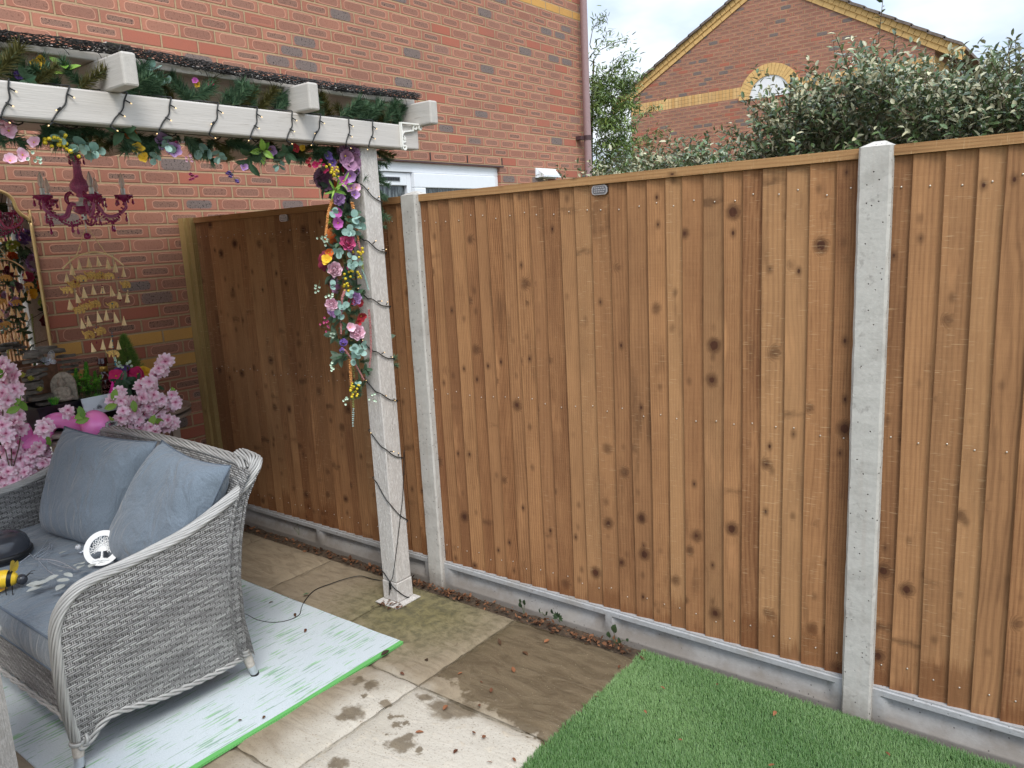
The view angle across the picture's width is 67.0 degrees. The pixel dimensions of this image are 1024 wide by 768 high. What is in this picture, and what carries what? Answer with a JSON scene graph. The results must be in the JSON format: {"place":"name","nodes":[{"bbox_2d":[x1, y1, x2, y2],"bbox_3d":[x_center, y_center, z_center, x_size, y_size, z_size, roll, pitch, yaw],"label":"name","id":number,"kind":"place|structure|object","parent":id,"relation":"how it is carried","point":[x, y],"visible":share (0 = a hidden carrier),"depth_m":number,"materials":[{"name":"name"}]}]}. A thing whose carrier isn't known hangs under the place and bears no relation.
{"place":"outdoors","nodes":[
{"label":"outdoors","id":0,"kind":"place"},
{"bbox_2d":[75,544,82,552],"bbox_3d":[-1.694,0.649,3.042,0.050,0.036,0.021,-1,11,11],"label":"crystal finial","id":1,"kind":"object","parent":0,"point":[77,546],"visible":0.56,"depth_m":3.04,"materials":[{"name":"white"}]},
{"bbox_2d":[97,357,110,393],"bbox_3d":[-2.169,0.000,4.128,0.096,0.286,0.097,-9,12,-27],"label":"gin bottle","id":2,"kind":"object","parent":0,"point":[102,362],"visible":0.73,"depth_m":4.09,"materials":[{"name":"red glass"}]},
{"bbox_2d":[15,531,633,767],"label":"paving","id":3,"kind":"structure","parent":0,"point":[540,694],"depth_m":2.86,"materials":[{"name":"stone"}]},
{"bbox_2d":[33,400,190,468],"bbox_3d":[-2.071,0.570,4.067,0.540,0.819,0.880,5,14,37],"label":"console table","id":4,"kind":"object","parent":3,"relation":"on","point":[184,411],"visible":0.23,"depth_m":4.11,"materials":[{"name":"brown wood"}]},
{"bbox_2d":[0,355,52,487],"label":"blossom spray","id":5,"kind":"object","parent":4,"relation":"on","point":[18,462],"visible":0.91,"depth_m":3.50,"materials":[{"name":"pink plant"}]},
{"bbox_2d":[19,345,82,431],"bbox_3d":[-2.232,0.014,3.779,0.256,0.395,0.321,5,14,37],"label":"slate planter","id":6,"kind":"object","parent":4,"relation":"on","point":[40,405],"visible":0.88,"depth_m":3.72,"materials":[{"name":"stone"}]},
{"bbox_2d":[31,351,55,369],"bbox_3d":[-2.271,-0.114,3.737,0.115,0.087,0.041,-9,12,-29],"label":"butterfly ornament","id":7,"kind":"object","parent":6,"relation":"on","point":[47,362],"visible":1,"depth_m":3.75,"materials":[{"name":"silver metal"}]},
{"bbox_2d":[46,397,59,404],"bbox_3d":[-2.178,0.078,3.672,0.054,0.043,0.052,-2,11,3],"label":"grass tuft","id":8,"kind":"object","parent":6,"relation":"in","point":[54,401],"visible":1,"depth_m":3.67,"materials":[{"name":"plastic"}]},
{"bbox_2d":[50,372,78,401],"bbox_3d":[-2.175,0.016,3.737,0.110,0.138,0.085,-5,11,-13],"label":"stone plaque","id":9,"kind":"object","parent":6,"relation":"in","point":[63,385],"visible":0.88,"depth_m":3.74,"materials":[{"name":"stone"}]},
{"bbox_2d":[15,410,110,450],"bbox_3d":[-2.110,0.222,3.648,0.420,0.176,0.159,-5,11,-10],"label":"balloon flamingo","id":10,"kind":"object","parent":4,"relation":"on","point":[95,422],"visible":0.49,"depth_m":3.61},
{"bbox_2d":[73,362,116,418],"bbox_3d":[-2.128,0.033,3.913,0.212,0.296,0.208,5,14,37],"label":"greenery trough","id":11,"kind":"object","parent":4,"relation":"on","point":[84,386],"visible":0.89,"depth_m":3.89,"materials":[{"name":"plastic"}]},
{"bbox_2d":[109,381,113,392],"bbox_3d":[-2.019,0.028,3.915,0.064,0.084,0.064,5,14,37],"label":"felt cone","id":12,"kind":"object","parent":11,"relation":"on","point":[111,386],"visible":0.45,"depth_m":3.90,"materials":[{"name":"pink fabric"}]},
{"bbox_2d":[81,393,117,412],"bbox_3d":[-2.013,0.098,3.792,0.033,0.085,0.178,4,13,33],"label":"planter","id":13,"kind":"object","parent":4,"relation":"on","point":[94,403],"visible":0.52,"depth_m":3.77,"materials":[{"name":"white ceramic"}]},
{"bbox_2d":[33,353,182,438],"bbox_3d":[-1.942,0.102,3.704,0.174,0.428,0.688,5,14,37],"label":"blossom spray","id":14,"kind":"object","parent":4,"relation":"on","point":[148,400],"visible":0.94,"depth_m":3.82,"materials":[{"name":"pink plant"}]},
{"bbox_2d":[108,357,163,395],"bbox_3d":[-1.994,-0.009,4.056,0.217,0.313,0.278,5,14,37],"label":"flower pot","id":15,"kind":"object","parent":4,"relation":"on","point":[120,375],"visible":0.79,"depth_m":3.98,"materials":[{"name":"red plant"}]},
{"bbox_2d":[114,332,143,368],"bbox_3d":[-2.085,-0.086,4.231,0.202,0.409,0.172,-3,11,-1],"label":"conifer","id":16,"kind":"object","parent":15,"relation":"in","point":[126,355],"visible":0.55,"depth_m":4.20,"materials":[{"name":"green plant"}]},
{"bbox_2d":[0,579,402,767],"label":"outdoor rug","id":17,"kind":"object","parent":3,"relation":"on","point":[199,725],"visible":0.42,"depth_m":2.84,"materials":[{"name":"plastic"}]},
{"bbox_2d":[0,420,262,767],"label":"rattan sofa","id":18,"kind":"object","parent":17,"relation":"on","point":[152,613],"visible":0.91,"depth_m":2.79,"materials":[{"name":"wicker"}]},
{"bbox_2d":[0,528,33,566],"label":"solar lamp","id":19,"kind":"object","parent":18,"relation":"on","point":[16,545],"visible":0.98,"depth_m":3.01,"materials":[{"name":"plastic"}]},
{"bbox_2d":[0,560,34,594],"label":"bee ornament","id":20,"kind":"object","parent":18,"relation":"on","point":[9,578],"visible":1,"depth_m":2.76,"materials":[{"name":"yellow ceramic"}]},
{"bbox_2d":[20,540,101,593],"bbox_3d":[-1.767,0.663,2.905,0.629,0.071,0.237,7,14,41],"label":"silver leaf spray","id":21,"kind":"object","parent":18,"relation":"on","point":[34,585],"visible":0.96,"depth_m":2.75,"materials":[{"name":"silver metal"}]},
{"bbox_2d":[83,530,115,565],"bbox_3d":[-1.553,0.622,2.932,0.136,0.113,0.081,-4,11,-5],"label":"tree disc","id":22,"kind":"object","parent":18,"relation":"on","point":[98,548],"visible":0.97,"depth_m":2.93,"materials":[{"name":"white ceramic"}]},
{"bbox_2d":[0,39,437,767],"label":"pergola","id":23,"kind":"object","parent":3,"relation":"on","point":[34,105],"visible":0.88,"depth_m":3.00,"materials":[{"name":"beige paint"}]},
{"bbox_2d":[32,153,134,238],"bbox_3d":[-1.967,-0.912,3.502,0.415,0.506,0.410,5,14,37],"label":"chandelier","id":24,"kind":"object","parent":23,"relation":"hanging from","point":[80,186],"visible":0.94,"depth_m":3.50,"materials":[{"name":"purple metal"}]},
{"bbox_2d":[59,226,130,366],"bbox_3d":[-1.929,-0.396,3.624,0.063,0.678,0.322,5,14,37],"label":"bell chime","id":25,"kind":"object","parent":24,"relation":"hanging from","point":[94,303],"visible":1,"depth_m":3.61,"materials":[{"name":"gold metal"}]},
{"bbox_2d":[0,35,408,182],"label":"beam garland","id":26,"kind":"object","parent":23,"relation":"attached to","point":[39,69],"visible":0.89,"depth_m":2.55,"materials":[{"name":"green plant"}]},
{"bbox_2d":[0,79,409,622],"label":"string lights","id":27,"kind":"object","parent":23,"relation":"attached to","point":[59,109],"visible":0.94,"depth_m":2.86,"materials":[{"name":"black plastic"}]},
{"bbox_2d":[0,29,420,103],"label":"garden netting","id":28,"kind":"object","parent":23,"relation":"on","point":[183,60],"visible":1,"depth_m":2.56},
{"bbox_2d":[313,146,394,426],"bbox_3d":[-0.688,-0.414,3.283,0.240,1.163,0.538,0,11,17],"label":"post garland","id":29,"kind":"object","parent":23,"relation":"hanging from","point":[338,191],"visible":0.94,"depth_m":3.19,"materials":[{"name":"multicoloured plant"}]},
{"bbox_2d":[377,159,391,223],"bbox_3d":[-0.567,-0.853,3.363,0.096,0.316,0.107,-3,11,-3],"label":"pine swag","id":30,"kind":"object","parent":23,"relation":"hanging from","point":[383,196],"visible":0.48,"depth_m":3.36,"materials":[{"name":"green plant"}]},
{"bbox_2d":[393,353,398,367],"bbox_3d":[-0.541,-0.099,3.488,0.076,0.081,0.058,-9,12,-28],"label":"pine sprig","id":31,"kind":"object","parent":23,"relation":"attached to","point":[395,357],"visible":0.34,"depth_m":3.49,"materials":[{"name":"green plant"}]},
{"bbox_2d":[251,533,613,767],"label":"bedding","id":32,"kind":"object","parent":3,"relation":"on","point":[442,668],"depth_m":3.33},
{"bbox_2d":[244,524,645,658],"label":"soil","id":33,"kind":"structure","parent":0,"point":[492,608],"depth_m":3.53,"materials":[{"name":"brown soil"}]},
{"bbox_2d":[243,524,645,653],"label":"leaf litter","id":34,"kind":"object","parent":33,"relation":"on","point":[591,636],"visible":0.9,"depth_m":3.53,"materials":[{"name":"brown plant"}]},
{"bbox_2d":[550,609,562,621],"bbox_3d":[0.192,0.972,3.231,0.065,0.060,0.016,5,14,37],"label":"weed","id":35,"kind":"object","parent":34,"relation":"on","point":[555,615],"visible":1,"depth_m":3.23,"materials":[{"name":"green plant"}]},
{"bbox_2d":[518,599,525,612],"bbox_3d":[0.047,0.962,3.341,0.045,0.080,0.022,5,14,37],"label":"weed","id":36,"kind":"object","parent":33,"relation":"on","point":[520,604],"visible":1,"depth_m":3.34,"materials":[{"name":"green plant"}]},
{"bbox_2d":[606,624,628,643],"bbox_3d":[0.415,0.989,3.049,0.093,0.104,0.032,5,14,37],"label":"weed","id":37,"kind":"object","parent":33,"relation":"on","point":[614,628],"visible":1,"depth_m":3.04,"materials":[{"name":"green plant"}]},
{"bbox_2d":[516,648,1023,767],"bbox_3d":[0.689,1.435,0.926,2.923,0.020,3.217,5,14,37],"label":"artificial grass","id":38,"kind":"structure","parent":0,"point":[704,720],"depth_m":2.51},
{"bbox_2d":[617,0,984,170],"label":"gable house","id":39,"kind":"structure","parent":0,"point":[702,75],"depth_m":15.26,"materials":[{"name":"brick"}]},
{"bbox_2d":[587,0,1023,173],"label":"sky","id":40,"kind":"structure","parent":0,"point":[658,26],"materials":[{"name":"white"}]},
{"label":"ground","id":41,"kind":"structure","parent":0,"visible":0},
{"bbox_2d":[0,0,591,444],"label":"brick house","id":42,"kind":"structure","parent":41,"relation":"on","point":[504,84],"depth_m":4.96,"materials":[{"name":"brick"}]},
{"bbox_2d":[0,189,55,458],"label":"wall mirror","id":43,"kind":"object","parent":42,"relation":"attached to","point":[24,324],"depth_m":3.87,"materials":[{"name":"gold metal"}]},
{"bbox_2d":[178,218,222,448],"bbox_3d":[-1.838,-0.057,4.682,0.100,1.858,0.082,5,14,37],"label":"timber post","id":44,"kind":"object","parent":42,"relation":"attached to","point":[192,267],"visible":0.6,"depth_m":4.60,"materials":[{"name":"brown wood"}]},
{"bbox_2d":[379,161,497,196],"bbox_3d":[-0.616,-0.703,6.375,0.083,2.152,1.712,5,14,37],"label":"window","id":45,"kind":"structure","parent":42,"relation":"in","point":[405,177],"depth_m":6.19,"materials":[{"name":"white plastic"}]},
{"bbox_2d":[244,503,429,582],"bbox_3d":[-1.052,0.861,4.295,1.746,0.182,0.052,5,14,37],"label":"gravel board","id":46,"kind":"object","parent":41,"relation":"on","point":[353,545],"visible":0.59,"depth_m":4.24,"materials":[{"name":"concrete"}]},
{"bbox_2d":[193,196,427,554],"bbox_3d":[-1.097,-0.060,4.123,1.750,1.714,0.052,5,14,37],"label":"fence panel","id":47,"kind":"object","parent":46,"relation":"on","point":[282,393],"visible":0.83,"depth_m":4.14,"materials":[{"name":"wood"}]},
{"bbox_2d":[400,191,445,589],"bbox_3d":[-0.379,0.082,3.595,0.095,1.903,0.111,5,14,37],"label":"concrete post","id":48,"kind":"object","parent":41,"relation":"on","point":[417,300],"visible":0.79,"depth_m":3.53,"materials":[{"name":"grey concrete"}]},
{"bbox_2d":[536,138,666,180],"bbox_3d":[0.641,-0.184,4.101,0.778,2.116,1.139,5,14,37],"label":"shrub","id":49,"kind":"object","parent":41,"relation":"on","point":[616,169],"visible":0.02,"depth_m":3.79,"materials":[{"name":"green plant"}]},
{"bbox_2d":[589,5,672,175],"bbox_3d":[1.299,-2.212,9.114,1.290,4.166,2.561,5,14,37],"label":"slender tree","id":50,"kind":"object","parent":41,"relation":"on","point":[600,95],"visible":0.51,"depth_m":8.91,"materials":[{"name":"green plant"}]},
{"bbox_2d":[444,561,841,712],"bbox_3d":[0.412,0.998,3.171,1.850,0.182,0.052,5,14,37],"label":"gravel board","id":51,"kind":"object","parent":41,"relation":"on","point":[803,682],"visible":0.75,"depth_m":3.01,"materials":[{"name":"concrete"}]},
{"bbox_2d":[418,149,858,673],"bbox_3d":[0.366,0.077,2.999,1.856,1.714,0.052,5,14,37],"label":"fence panel","id":52,"kind":"object","parent":51,"relation":"on","point":[642,388],"visible":1,"depth_m":2.84,"materials":[{"name":"wood"}]},
{"bbox_2d":[575,0,1023,177],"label":"evergreen hedge","id":53,"kind":"object","parent":41,"relation":"on","point":[826,117],"visible":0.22,"depth_m":2.74,"materials":[{"name":"green plant"}]},
{"bbox_2d":[841,140,895,721],"bbox_3d":[1.126,0.223,2.440,0.095,1.903,0.111,5,14,37],"label":"concrete post","id":54,"kind":"object","parent":41,"relation":"on","point":[876,161],"visible":0.87,"depth_m":2.37,"materials":[{"name":"grey concrete"}]},
{"bbox_2d":[871,684,1023,767],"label":"gravel board","id":55,"kind":"object","parent":41,"relation":"on","point":[987,737],"visible":0.8,"depth_m":2.41,"materials":[{"name":"concrete"}]},
{"bbox_2d":[874,131,1023,725],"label":"fence panel","id":56,"kind":"object","parent":55,"relation":"on","point":[950,614],"visible":0.95,"depth_m":2.26,"materials":[{"name":"wood"}]}
]}

